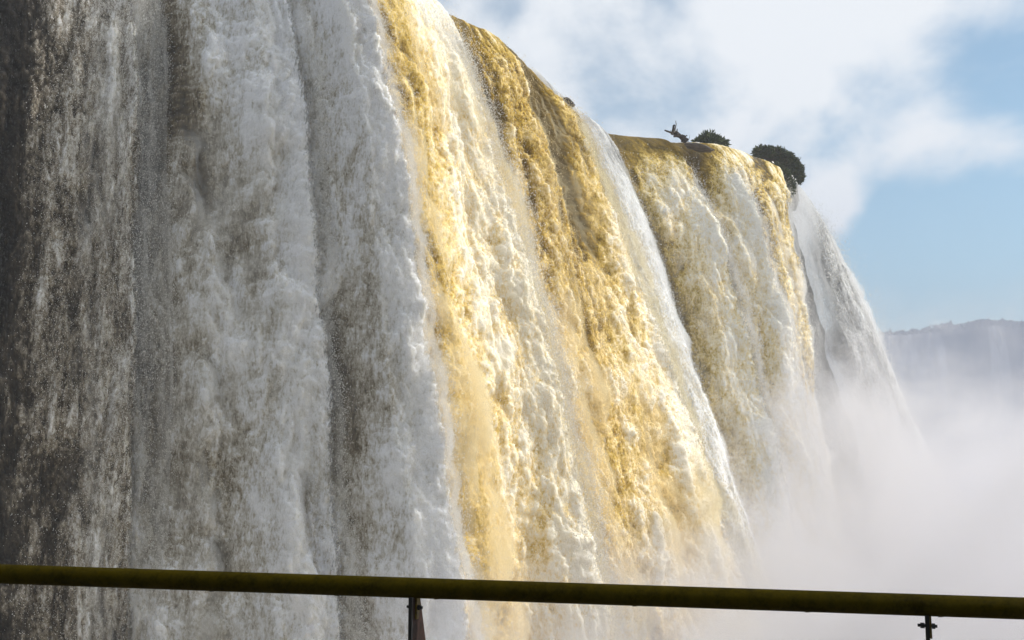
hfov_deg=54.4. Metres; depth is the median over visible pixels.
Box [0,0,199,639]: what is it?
waterfall
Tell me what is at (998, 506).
mist
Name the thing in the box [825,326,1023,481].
cliff
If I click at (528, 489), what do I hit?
waterfall
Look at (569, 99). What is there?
rock
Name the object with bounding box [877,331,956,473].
mist
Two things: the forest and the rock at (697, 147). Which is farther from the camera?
the forest
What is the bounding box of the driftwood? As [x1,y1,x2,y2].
[664,121,689,142]
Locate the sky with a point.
(907, 116)
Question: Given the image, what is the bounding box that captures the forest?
[825,318,1023,341]
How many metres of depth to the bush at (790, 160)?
94.23 m
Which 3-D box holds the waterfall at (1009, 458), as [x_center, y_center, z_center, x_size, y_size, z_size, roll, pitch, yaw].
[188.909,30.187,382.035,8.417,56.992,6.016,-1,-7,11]
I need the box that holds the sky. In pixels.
[438,0,1023,333]
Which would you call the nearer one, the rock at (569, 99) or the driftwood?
the rock at (569, 99)
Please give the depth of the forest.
395.83 m
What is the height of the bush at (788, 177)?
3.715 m
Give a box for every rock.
[563,97,574,106]
[684,142,714,152]
[786,185,798,215]
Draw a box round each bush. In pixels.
[691,129,731,146]
[750,144,806,185]
[770,160,796,199]
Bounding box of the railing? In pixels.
[0,564,1023,639]
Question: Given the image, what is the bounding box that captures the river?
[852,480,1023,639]
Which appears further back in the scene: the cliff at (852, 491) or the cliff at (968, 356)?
the cliff at (968, 356)
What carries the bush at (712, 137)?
on the plateau
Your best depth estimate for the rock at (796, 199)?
94.45 m
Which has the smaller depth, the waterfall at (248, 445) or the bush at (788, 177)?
the waterfall at (248, 445)
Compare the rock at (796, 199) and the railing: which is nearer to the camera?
the railing
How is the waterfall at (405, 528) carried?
on the cliff at (852, 491)
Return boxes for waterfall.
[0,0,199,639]
[100,0,390,639]
[273,0,532,639]
[368,0,670,639]
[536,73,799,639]
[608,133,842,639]
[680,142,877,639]
[796,189,1023,616]
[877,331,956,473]
[988,326,1021,473]
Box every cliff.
[0,1,891,639]
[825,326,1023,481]
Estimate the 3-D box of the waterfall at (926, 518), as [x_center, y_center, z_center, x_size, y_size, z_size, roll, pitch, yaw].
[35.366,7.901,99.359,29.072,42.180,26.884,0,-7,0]

